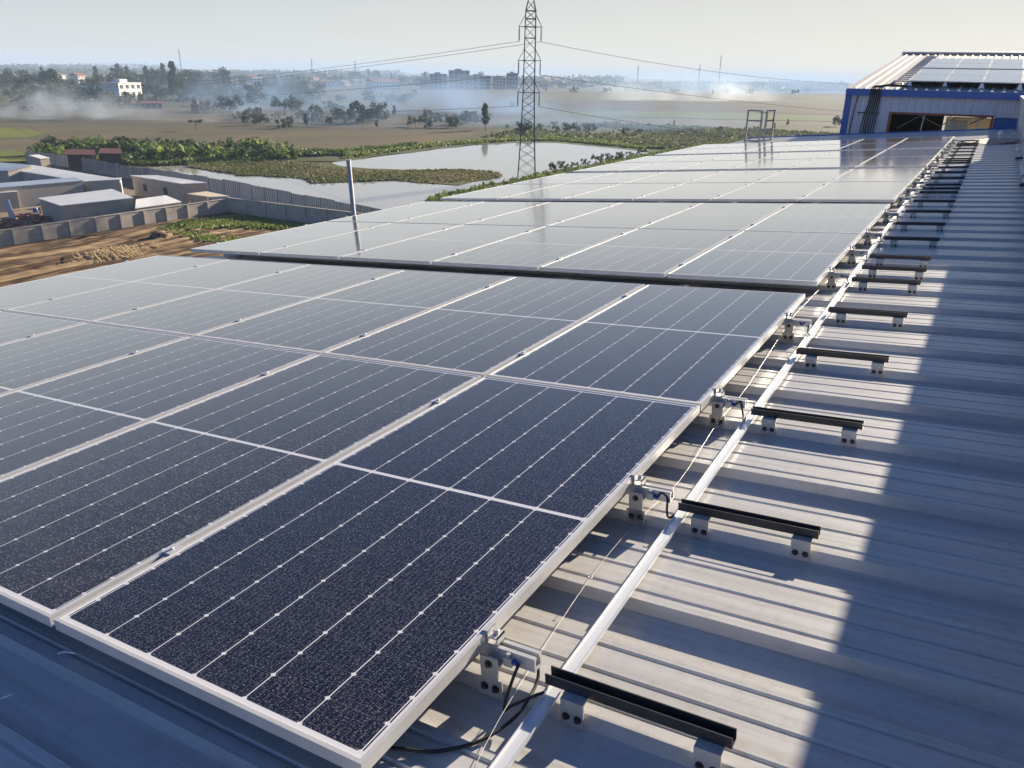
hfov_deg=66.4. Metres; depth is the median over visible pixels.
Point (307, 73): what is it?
power line
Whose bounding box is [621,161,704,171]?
solar panel
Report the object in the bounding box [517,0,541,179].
pylon
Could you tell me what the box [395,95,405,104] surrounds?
tree
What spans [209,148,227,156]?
banana plant
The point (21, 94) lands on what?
tree
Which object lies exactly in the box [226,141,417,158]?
field hedge
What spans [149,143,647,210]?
pond
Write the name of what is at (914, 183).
mounting rail
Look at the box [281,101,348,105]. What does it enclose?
green field
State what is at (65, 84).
tree
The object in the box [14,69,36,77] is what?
tree
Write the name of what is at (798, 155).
solar panel
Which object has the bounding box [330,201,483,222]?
solar panel
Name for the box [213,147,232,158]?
banana plant
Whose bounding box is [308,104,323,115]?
tree
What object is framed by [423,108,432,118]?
tree
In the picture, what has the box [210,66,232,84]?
tree
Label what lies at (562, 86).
tree
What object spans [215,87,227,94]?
tree
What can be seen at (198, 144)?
banana plant
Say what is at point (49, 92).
tree
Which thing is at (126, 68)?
tree
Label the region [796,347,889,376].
black rail
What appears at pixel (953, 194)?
black rail
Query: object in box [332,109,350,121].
tree
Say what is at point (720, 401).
mounting rail
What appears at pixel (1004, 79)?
solar panel
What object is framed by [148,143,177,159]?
banana plant
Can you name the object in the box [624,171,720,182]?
solar panel
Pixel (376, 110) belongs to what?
tree
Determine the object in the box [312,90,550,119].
dry field
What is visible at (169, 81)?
tree
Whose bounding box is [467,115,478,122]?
tree
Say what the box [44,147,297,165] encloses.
grove undergrowth
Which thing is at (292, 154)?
banana plant
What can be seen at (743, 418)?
earth cable
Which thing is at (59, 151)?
banana plant
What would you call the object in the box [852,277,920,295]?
black rail
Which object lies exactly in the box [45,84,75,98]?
tree
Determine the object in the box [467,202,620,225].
solar panel
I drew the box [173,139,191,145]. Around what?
banana plant
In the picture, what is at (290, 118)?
tree
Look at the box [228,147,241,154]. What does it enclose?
banana plant
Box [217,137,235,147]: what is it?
banana plant
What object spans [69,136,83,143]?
banana plant
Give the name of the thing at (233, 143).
banana plant
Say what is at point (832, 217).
solar panel
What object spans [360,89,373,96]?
tree
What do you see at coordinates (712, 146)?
solar panel
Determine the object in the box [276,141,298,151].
banana plant
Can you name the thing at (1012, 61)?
solar panel
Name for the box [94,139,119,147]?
banana plant
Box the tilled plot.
[0,212,309,286]
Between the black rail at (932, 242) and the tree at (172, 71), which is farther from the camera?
the tree at (172, 71)
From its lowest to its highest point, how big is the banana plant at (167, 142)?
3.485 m
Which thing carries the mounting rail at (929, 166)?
on the warehouse
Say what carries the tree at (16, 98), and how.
on the ground at (810, 99)
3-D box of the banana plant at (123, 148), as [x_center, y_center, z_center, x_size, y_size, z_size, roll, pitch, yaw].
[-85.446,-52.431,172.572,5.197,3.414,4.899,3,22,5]
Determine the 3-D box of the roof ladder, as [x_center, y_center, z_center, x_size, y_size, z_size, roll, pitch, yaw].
[8.707,-9.061,27.465,0.562,1.082,1.082,19,28,38]
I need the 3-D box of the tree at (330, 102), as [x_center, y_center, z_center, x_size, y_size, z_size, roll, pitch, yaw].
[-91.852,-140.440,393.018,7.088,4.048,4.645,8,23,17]
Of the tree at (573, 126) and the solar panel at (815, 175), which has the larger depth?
the tree at (573, 126)
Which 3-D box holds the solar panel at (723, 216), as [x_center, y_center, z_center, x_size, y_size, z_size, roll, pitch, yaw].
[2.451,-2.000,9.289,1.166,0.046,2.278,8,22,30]
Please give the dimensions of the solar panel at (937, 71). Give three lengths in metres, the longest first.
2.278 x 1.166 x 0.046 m
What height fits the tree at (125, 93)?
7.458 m
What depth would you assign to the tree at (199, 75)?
704.30 m
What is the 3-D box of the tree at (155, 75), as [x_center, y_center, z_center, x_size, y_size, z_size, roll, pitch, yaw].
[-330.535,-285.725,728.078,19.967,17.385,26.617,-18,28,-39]
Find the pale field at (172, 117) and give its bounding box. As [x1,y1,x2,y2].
[0,107,480,135]
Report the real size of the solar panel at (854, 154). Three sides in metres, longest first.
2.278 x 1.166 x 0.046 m
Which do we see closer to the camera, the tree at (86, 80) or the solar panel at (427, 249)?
the solar panel at (427, 249)
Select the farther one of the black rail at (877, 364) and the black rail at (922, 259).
the black rail at (922, 259)
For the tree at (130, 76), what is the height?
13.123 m
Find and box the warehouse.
[0,96,1023,767]
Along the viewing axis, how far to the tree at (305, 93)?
446.55 m
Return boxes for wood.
[0,63,179,69]
[0,67,177,73]
[176,68,405,75]
[212,73,402,79]
[398,74,627,81]
[403,78,622,85]
[621,80,851,87]
[621,84,847,91]
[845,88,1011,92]
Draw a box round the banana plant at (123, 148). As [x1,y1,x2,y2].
[109,138,131,151]
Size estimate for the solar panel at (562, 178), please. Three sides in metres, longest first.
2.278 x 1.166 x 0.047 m
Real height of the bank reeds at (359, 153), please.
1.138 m
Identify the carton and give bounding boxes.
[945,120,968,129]
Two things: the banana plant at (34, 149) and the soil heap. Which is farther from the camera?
the banana plant at (34, 149)
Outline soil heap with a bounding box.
[149,230,172,239]
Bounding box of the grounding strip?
[489,147,945,767]
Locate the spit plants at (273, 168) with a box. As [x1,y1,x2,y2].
[185,160,501,182]
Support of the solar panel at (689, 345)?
on the mounting rail at (790, 324)
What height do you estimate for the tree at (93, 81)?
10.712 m
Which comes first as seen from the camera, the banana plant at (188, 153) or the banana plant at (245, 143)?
the banana plant at (188, 153)
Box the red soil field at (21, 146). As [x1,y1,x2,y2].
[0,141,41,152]
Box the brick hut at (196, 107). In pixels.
[190,100,203,112]
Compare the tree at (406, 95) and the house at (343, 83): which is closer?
the tree at (406, 95)
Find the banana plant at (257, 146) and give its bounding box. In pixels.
[248,143,261,149]
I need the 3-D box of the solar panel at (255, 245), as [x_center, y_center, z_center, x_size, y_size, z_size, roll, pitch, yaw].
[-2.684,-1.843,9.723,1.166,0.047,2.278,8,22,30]
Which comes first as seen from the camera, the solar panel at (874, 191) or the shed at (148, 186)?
the solar panel at (874, 191)
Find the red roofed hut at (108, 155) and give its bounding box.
[65,148,121,169]
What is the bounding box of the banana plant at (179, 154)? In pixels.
[168,146,187,157]
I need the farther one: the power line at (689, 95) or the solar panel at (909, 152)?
the power line at (689, 95)
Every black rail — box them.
[545,665,736,767]
[678,499,820,561]
[751,406,863,447]
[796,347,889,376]
[828,307,907,329]
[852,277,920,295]
[862,265,926,281]
[869,254,930,266]
[884,236,939,248]
[896,222,945,232]
[905,210,950,218]
[913,200,955,207]
[919,191,957,197]
[922,187,959,193]
[925,183,961,186]
[930,177,964,182]
[935,171,966,176]
[938,166,968,170]
[942,162,970,165]
[944,159,971,164]
[945,157,972,161]
[948,154,973,157]
[950,151,974,153]
[953,148,976,150]
[955,145,977,147]
[957,142,978,143]
[959,140,979,142]
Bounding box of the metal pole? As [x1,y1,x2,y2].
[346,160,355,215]
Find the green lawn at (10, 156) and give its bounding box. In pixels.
[0,150,28,161]
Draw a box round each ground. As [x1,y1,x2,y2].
[0,65,994,223]
[0,78,496,106]
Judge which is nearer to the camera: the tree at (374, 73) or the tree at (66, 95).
the tree at (66, 95)
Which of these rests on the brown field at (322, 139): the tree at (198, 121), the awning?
the tree at (198, 121)
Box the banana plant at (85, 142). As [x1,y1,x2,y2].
[72,138,95,148]
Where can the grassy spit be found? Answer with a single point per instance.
(328, 164)
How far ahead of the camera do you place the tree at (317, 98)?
438.61 m
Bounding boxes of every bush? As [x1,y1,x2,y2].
[40,135,57,147]
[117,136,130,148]
[548,162,557,169]
[557,161,568,168]
[580,158,590,164]
[590,154,602,161]
[600,153,613,160]
[615,152,624,157]
[637,148,646,153]
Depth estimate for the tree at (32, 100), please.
333.23 m
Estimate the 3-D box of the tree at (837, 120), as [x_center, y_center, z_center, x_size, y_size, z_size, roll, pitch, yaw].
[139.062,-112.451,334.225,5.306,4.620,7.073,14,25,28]
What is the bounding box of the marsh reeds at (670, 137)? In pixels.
[481,121,839,149]
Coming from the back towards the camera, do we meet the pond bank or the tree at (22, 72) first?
the tree at (22, 72)
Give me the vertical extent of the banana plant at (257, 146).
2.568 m
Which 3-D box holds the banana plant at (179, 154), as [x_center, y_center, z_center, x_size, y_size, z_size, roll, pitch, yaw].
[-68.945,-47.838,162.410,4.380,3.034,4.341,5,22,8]
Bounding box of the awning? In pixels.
[188,191,229,202]
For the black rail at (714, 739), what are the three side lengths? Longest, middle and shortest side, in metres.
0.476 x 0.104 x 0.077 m
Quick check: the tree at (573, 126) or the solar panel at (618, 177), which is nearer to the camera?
the solar panel at (618, 177)
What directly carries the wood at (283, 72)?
on the ground at (810, 99)
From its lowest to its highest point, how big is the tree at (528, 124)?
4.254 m
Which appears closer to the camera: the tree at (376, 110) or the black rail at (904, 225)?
the black rail at (904, 225)
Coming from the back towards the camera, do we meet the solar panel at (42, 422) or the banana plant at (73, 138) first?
the banana plant at (73, 138)
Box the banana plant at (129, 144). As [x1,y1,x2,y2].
[119,139,139,152]
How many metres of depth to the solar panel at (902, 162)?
14.64 m
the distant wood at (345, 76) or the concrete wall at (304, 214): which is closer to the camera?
the concrete wall at (304, 214)
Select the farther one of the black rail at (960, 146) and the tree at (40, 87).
the tree at (40, 87)
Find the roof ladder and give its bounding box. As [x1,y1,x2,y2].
[744,110,775,141]
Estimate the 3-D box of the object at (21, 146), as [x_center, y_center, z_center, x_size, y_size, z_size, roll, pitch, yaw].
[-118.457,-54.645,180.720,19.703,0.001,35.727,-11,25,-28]
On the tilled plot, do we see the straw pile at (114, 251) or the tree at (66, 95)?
the straw pile at (114, 251)
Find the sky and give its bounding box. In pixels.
[0,0,1023,83]
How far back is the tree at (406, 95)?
456.87 m
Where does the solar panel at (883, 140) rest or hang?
on the rail
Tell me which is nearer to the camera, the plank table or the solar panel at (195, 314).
the solar panel at (195, 314)
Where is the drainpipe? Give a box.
[848,96,857,133]
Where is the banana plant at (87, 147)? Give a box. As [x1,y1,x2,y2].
[79,143,97,149]
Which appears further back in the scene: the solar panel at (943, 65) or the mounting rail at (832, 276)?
the solar panel at (943, 65)
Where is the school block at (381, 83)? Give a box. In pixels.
[365,78,400,89]
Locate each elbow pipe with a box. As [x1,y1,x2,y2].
[1015,148,1022,158]
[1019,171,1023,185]
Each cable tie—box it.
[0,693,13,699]
[57,651,77,654]
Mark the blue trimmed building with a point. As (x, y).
(900, 109)
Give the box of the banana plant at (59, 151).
[47,145,65,154]
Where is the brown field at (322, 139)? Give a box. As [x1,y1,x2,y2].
[0,122,468,150]
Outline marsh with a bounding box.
[241,120,839,160]
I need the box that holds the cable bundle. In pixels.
[858,84,952,132]
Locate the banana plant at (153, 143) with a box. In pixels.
[147,142,170,149]
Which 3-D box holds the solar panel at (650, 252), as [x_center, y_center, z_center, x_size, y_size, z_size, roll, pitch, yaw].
[1.288,-1.290,7.439,1.166,0.046,2.278,8,22,30]
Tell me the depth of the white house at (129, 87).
383.59 m
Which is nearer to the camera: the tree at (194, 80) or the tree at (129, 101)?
the tree at (129, 101)
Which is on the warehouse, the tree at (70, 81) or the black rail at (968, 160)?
the black rail at (968, 160)
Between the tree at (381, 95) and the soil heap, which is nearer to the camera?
the soil heap
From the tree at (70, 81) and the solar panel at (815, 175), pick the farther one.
the tree at (70, 81)
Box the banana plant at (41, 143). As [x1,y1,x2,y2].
[30,142,44,149]
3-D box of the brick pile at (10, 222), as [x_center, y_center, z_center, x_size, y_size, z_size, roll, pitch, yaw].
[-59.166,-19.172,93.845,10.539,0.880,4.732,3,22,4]
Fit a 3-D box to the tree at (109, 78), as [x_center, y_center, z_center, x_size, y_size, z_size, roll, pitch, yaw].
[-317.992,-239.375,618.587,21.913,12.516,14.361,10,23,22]
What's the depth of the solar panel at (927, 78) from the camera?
28.10 m
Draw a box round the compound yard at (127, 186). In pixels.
[0,165,208,229]
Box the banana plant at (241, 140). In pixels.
[237,138,259,147]
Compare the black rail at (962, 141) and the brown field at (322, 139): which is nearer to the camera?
the black rail at (962, 141)
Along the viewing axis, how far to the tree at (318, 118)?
287.71 m
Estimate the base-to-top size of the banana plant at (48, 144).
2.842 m
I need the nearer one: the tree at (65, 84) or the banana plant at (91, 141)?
the banana plant at (91, 141)
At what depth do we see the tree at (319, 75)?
1442.50 m
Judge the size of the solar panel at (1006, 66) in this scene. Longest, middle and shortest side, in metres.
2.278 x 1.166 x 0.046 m
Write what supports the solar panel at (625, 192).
on the mounting rail at (900, 199)
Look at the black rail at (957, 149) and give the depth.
18.08 m
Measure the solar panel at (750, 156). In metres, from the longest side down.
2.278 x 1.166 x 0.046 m
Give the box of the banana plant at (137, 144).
[130,140,148,149]
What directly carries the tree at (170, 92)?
on the ground at (810, 99)
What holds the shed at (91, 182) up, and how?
on the ground at (810, 99)
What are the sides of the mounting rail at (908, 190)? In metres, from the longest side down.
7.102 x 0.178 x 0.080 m
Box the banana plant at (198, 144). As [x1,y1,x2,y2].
[189,141,207,152]
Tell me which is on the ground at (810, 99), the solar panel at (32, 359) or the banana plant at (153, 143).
the banana plant at (153, 143)
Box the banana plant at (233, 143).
[227,139,250,148]
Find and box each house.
[20,103,35,109]
[68,73,86,82]
[72,85,101,97]
[101,79,141,104]
[133,101,162,108]
[244,74,256,80]
[248,77,262,82]
[308,76,318,80]
[316,80,326,83]
[326,81,337,86]
[338,81,349,85]
[348,72,361,79]
[348,79,359,83]
[539,82,547,87]
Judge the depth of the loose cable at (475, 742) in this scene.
1.86 m
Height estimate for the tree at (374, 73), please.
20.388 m
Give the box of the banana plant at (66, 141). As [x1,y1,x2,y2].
[58,140,76,150]
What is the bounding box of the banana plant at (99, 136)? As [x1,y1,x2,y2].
[87,135,104,147]
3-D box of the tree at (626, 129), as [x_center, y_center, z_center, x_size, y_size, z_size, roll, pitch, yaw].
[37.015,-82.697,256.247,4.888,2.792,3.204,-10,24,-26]
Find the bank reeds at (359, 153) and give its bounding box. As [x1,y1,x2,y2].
[342,134,661,158]
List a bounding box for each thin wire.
[474,302,806,767]
[884,207,948,250]
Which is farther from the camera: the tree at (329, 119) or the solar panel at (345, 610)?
the tree at (329, 119)
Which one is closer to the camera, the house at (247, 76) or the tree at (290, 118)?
the tree at (290, 118)
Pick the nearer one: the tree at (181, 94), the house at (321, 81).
the tree at (181, 94)
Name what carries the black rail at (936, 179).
on the warehouse
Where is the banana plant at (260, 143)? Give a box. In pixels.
[251,137,274,149]
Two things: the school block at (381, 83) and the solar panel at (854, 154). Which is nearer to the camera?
the solar panel at (854, 154)
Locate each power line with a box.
[1,42,537,90]
[3,74,517,100]
[7,41,518,87]
[139,106,516,117]
[542,75,945,118]
[542,107,747,137]
[543,42,839,83]
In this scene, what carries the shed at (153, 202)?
on the ground at (810, 99)
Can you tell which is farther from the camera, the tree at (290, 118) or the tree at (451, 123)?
the tree at (451, 123)
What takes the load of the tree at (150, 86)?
on the ground at (810, 99)
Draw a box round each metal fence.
[24,151,96,169]
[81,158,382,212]
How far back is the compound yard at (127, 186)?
122.79 m
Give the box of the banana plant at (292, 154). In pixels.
[281,148,299,159]
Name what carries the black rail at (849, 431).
on the warehouse
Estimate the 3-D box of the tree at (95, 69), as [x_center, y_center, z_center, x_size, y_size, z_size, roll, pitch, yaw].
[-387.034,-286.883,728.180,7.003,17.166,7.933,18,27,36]
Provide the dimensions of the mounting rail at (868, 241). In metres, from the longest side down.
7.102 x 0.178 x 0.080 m
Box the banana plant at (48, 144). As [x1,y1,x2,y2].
[36,143,55,149]
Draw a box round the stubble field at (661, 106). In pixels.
[550,102,843,114]
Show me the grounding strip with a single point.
(515, 745)
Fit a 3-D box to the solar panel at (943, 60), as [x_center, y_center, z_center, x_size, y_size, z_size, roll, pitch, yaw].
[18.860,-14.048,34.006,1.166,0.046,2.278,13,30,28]
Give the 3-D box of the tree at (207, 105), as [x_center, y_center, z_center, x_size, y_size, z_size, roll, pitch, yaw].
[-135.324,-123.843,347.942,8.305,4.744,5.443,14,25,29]
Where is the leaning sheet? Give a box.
[4,200,14,217]
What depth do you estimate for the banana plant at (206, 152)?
166.32 m
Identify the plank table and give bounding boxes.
[6,206,41,213]
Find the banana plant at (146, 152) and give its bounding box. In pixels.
[132,145,162,158]
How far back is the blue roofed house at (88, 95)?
463.52 m
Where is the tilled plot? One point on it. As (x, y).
(27, 262)
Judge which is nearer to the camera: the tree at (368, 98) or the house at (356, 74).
the tree at (368, 98)
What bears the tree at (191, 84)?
on the ground at (810, 99)
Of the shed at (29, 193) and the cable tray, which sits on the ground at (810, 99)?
the shed at (29, 193)
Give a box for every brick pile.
[0,218,48,227]
[14,213,51,220]
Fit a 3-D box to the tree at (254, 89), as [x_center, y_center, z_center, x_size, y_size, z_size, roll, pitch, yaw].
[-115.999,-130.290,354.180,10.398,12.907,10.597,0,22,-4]
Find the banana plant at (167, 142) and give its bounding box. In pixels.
[154,137,177,147]
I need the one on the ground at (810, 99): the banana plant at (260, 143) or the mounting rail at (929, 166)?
the banana plant at (260, 143)
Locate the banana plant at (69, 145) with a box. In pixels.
[57,139,80,148]
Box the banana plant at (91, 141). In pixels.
[82,138,102,147]
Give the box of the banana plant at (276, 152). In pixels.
[265,145,288,159]
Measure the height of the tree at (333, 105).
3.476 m
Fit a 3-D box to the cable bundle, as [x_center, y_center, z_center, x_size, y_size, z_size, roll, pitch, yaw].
[13.759,-9.398,27.705,2.863,2.281,0.271,8,23,17]
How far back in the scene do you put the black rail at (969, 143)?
19.68 m
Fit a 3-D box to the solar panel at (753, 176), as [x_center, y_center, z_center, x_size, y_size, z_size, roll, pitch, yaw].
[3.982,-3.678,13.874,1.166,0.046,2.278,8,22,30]
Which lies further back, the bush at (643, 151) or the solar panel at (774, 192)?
the bush at (643, 151)
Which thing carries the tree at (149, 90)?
on the ground at (810, 99)
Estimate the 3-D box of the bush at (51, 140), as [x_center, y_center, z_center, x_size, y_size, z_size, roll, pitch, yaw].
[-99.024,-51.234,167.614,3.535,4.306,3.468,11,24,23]
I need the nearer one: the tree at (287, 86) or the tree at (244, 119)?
the tree at (244, 119)
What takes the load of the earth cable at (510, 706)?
attached to the mounting rail at (497, 651)
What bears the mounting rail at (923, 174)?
on the warehouse
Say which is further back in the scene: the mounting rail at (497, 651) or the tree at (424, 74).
the tree at (424, 74)
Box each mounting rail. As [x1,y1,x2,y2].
[237,254,849,290]
[467,193,911,206]
[478,621,541,700]
[625,470,673,524]
[708,386,746,427]
[781,311,811,341]
[846,245,867,265]
[863,228,881,246]
[882,208,898,224]
[904,185,918,196]
[912,178,923,187]
[920,170,931,179]
[927,162,937,171]
[931,160,939,168]
[935,154,944,161]
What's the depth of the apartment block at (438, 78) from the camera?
864.37 m
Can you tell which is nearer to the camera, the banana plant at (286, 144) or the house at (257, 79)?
the banana plant at (286, 144)
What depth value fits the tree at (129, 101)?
347.18 m
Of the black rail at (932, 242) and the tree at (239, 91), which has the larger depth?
the tree at (239, 91)
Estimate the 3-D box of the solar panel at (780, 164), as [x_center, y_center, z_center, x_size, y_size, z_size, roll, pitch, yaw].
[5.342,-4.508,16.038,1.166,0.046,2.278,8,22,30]
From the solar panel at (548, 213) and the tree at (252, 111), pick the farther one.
the tree at (252, 111)
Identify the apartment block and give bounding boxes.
[420,77,430,89]
[429,72,446,89]
[449,69,469,89]
[470,74,490,89]
[493,76,505,89]
[506,72,517,89]
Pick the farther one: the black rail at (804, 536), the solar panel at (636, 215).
the solar panel at (636, 215)
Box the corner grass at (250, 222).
[155,214,303,242]
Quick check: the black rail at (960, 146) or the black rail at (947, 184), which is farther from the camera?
the black rail at (960, 146)
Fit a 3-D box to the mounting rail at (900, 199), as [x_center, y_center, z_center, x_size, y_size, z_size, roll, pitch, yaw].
[2.094,-2.789,11.856,7.102,0.178,0.080,8,22,30]
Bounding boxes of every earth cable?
[503,663,544,711]
[657,492,674,518]
[735,400,746,420]
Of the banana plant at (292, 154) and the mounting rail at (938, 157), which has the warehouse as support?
the mounting rail at (938, 157)
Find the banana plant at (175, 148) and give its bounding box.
[164,145,184,154]
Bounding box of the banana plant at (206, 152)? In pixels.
[198,147,211,155]
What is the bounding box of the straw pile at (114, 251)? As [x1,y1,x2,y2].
[72,242,163,262]
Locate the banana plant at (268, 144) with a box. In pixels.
[264,142,284,149]
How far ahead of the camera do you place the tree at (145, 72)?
764.67 m
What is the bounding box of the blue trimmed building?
[839,51,1023,133]
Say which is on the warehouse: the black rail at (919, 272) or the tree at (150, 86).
the black rail at (919, 272)
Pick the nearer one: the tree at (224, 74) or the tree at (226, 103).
the tree at (226, 103)
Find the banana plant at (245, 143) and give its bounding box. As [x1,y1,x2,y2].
[241,137,263,149]
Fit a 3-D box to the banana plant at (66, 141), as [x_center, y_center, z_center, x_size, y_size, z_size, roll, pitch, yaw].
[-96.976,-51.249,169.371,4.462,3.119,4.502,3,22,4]
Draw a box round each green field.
[0,128,47,137]
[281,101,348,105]
[563,110,841,120]
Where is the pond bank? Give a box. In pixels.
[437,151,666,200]
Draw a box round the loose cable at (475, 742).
[388,667,539,753]
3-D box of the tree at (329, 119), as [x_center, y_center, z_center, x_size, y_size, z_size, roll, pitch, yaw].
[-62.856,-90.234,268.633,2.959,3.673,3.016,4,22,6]
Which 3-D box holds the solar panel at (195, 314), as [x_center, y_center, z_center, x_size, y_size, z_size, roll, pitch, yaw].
[-2.058,-0.736,6.417,1.166,0.046,2.278,8,22,30]
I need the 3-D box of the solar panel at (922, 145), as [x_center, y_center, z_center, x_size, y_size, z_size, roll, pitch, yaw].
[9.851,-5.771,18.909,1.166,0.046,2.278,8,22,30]
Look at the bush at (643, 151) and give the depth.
191.34 m
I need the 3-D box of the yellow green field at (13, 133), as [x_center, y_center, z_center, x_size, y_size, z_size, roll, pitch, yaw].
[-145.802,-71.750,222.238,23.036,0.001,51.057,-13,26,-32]
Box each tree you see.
[0,67,16,78]
[0,77,18,98]
[4,89,35,104]
[12,75,33,91]
[13,95,29,104]
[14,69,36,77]
[15,74,40,91]
[25,84,44,96]
[29,92,36,105]
[35,96,52,106]
[36,68,63,85]
[38,84,56,94]
[41,93,62,104]
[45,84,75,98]
[47,88,52,102]
[52,81,67,88]
[52,88,74,101]
[54,91,71,100]
[63,79,76,87]
[72,95,90,110]
[73,84,96,96]
[83,103,92,110]
[85,76,92,84]
[88,76,100,85]
[92,66,97,75]
[92,90,113,104]
[94,73,122,85]
[100,90,113,101]
[101,94,118,109]
[109,65,124,78]
[116,93,143,106]
[117,96,142,109]
[120,72,144,81]
[123,91,127,108]
[124,66,129,75]
[140,81,153,90]
[143,65,148,78]
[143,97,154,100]
[144,67,167,85]
[144,83,160,94]
[149,72,166,86]
[152,89,158,100]
[154,86,164,98]
[159,86,180,98]
[164,72,191,90]
[167,61,179,93]
[167,78,174,96]
[175,90,189,106]
[177,83,203,95]
[180,69,196,78]
[184,82,200,94]
[186,76,206,89]
[188,119,202,130]
[192,73,205,79]
[193,83,219,96]
[199,100,216,110]
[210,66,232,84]
[211,90,235,104]
[212,79,237,89]
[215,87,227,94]
[216,94,243,112]
[222,81,231,94]
[231,111,245,119]
[232,75,246,82]
[233,86,251,100]
[238,79,245,86]
[241,109,251,117]
[241,114,249,125]
[243,81,267,107]
[246,107,255,113]
[251,113,267,124]
[256,92,274,104]
[261,81,277,90]
[265,75,284,84]
[267,88,289,99]
[270,96,296,112]
[271,111,285,118]
[274,81,294,96]
[275,118,292,127]
[284,74,301,84]
[285,115,293,123]
[293,93,311,107]
[294,99,303,110]
[294,110,309,117]
[296,79,308,88]
[296,89,316,97]
[302,86,312,94]
[303,112,323,122]
[303,113,307,124]
[306,95,318,103]
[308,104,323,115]
[312,81,327,101]
[315,72,326,79]
[322,100,335,108]
[325,116,332,123]
[327,75,342,80]
[328,103,338,109]
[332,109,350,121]
[335,108,350,116]
[340,116,347,122]
[347,100,365,122]
[347,114,354,120]
[349,71,359,78]
[356,113,369,122]
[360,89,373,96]
[363,95,375,102]
[364,102,390,122]
[369,70,381,77]
[376,92,386,97]
[386,96,393,102]
[391,77,404,85]
[392,105,396,116]
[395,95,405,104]
[401,92,410,104]
[406,114,423,126]
[420,71,428,77]
[422,117,436,127]
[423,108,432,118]
[433,113,448,122]
[446,115,458,127]
[447,114,464,125]
[464,113,471,121]
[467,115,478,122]
[481,102,489,129]
[515,121,533,132]
[557,83,566,88]
[562,122,577,131]
[569,87,578,92]
[576,82,585,87]
[583,123,595,130]
[602,87,611,91]
[618,127,629,133]
[832,115,841,125]
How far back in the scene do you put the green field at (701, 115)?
399.57 m
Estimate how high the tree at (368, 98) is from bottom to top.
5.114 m
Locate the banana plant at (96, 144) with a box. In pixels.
[94,140,113,147]
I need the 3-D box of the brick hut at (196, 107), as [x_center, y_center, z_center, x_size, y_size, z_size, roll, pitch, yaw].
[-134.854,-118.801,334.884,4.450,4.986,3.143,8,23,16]
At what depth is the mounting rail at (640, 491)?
2.85 m
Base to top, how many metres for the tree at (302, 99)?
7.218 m
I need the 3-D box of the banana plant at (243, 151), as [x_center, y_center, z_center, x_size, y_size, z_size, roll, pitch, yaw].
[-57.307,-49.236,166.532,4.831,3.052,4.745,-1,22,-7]
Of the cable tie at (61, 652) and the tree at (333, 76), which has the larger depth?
the tree at (333, 76)
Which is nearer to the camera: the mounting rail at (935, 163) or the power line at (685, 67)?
the mounting rail at (935, 163)
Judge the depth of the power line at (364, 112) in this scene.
169.81 m
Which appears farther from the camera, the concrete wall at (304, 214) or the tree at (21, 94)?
the tree at (21, 94)
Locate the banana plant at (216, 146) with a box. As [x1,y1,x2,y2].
[199,142,222,153]
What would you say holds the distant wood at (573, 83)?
on the ground at (810, 99)
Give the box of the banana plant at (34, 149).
[26,146,51,153]
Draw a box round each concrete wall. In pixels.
[0,198,227,246]
[226,197,363,223]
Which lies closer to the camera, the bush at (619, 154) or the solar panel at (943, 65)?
the solar panel at (943, 65)
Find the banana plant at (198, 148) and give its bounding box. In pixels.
[186,143,208,154]
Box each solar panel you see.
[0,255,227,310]
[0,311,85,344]
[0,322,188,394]
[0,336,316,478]
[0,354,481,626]
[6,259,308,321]
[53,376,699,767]
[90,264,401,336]
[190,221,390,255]
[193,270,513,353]
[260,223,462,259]
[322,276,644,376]
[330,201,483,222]
[340,224,543,264]
[393,201,547,223]
[432,226,635,270]
[440,184,559,200]
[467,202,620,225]
[487,284,804,410]
[498,183,619,200]
[512,172,611,183]
[539,228,740,277]
[547,202,699,228]
[563,183,682,200]
[564,172,662,183]
[572,162,656,172]
[616,155,687,162]
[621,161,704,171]
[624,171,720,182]
[633,182,752,201]
[640,203,789,231]
[654,148,718,155]
[661,154,731,161]
[667,230,862,285]
[674,160,756,170]
[685,143,740,148]
[686,170,783,182]
[696,147,756,154]
[709,152,781,160]
[712,182,828,201]
[723,142,776,147]
[730,159,811,170]
[740,145,804,153]
[745,203,890,236]
[756,169,851,181]
[760,151,831,159]
[763,141,817,146]
[787,144,849,151]
[791,157,871,169]
[799,181,911,201]
[807,139,862,144]
[815,150,883,158]
[830,168,924,182]
[836,143,895,150]
[853,138,904,143]
[856,156,935,168]
[875,148,942,157]
[889,141,949,149]
[900,136,953,142]
[909,74,948,81]
[916,69,953,75]
[924,63,958,68]
[929,58,961,62]
[945,75,984,82]
[950,69,986,75]
[956,63,990,68]
[960,59,991,62]
[983,75,1021,83]
[986,70,1022,75]
[989,63,1022,69]
[991,59,1023,63]
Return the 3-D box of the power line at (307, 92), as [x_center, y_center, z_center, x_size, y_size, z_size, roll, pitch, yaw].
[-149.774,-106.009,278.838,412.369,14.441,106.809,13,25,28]
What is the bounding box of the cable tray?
[893,54,940,82]
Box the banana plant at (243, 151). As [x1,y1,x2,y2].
[231,145,251,155]
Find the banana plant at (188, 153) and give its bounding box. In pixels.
[171,143,198,158]
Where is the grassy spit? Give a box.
[190,161,500,184]
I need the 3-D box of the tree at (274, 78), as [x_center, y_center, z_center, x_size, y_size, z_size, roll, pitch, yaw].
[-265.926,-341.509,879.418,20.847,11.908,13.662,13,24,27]
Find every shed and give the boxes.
[0,162,31,182]
[0,177,83,209]
[0,191,20,212]
[21,165,121,192]
[29,154,50,167]
[38,189,133,221]
[130,175,206,203]
[135,195,180,210]

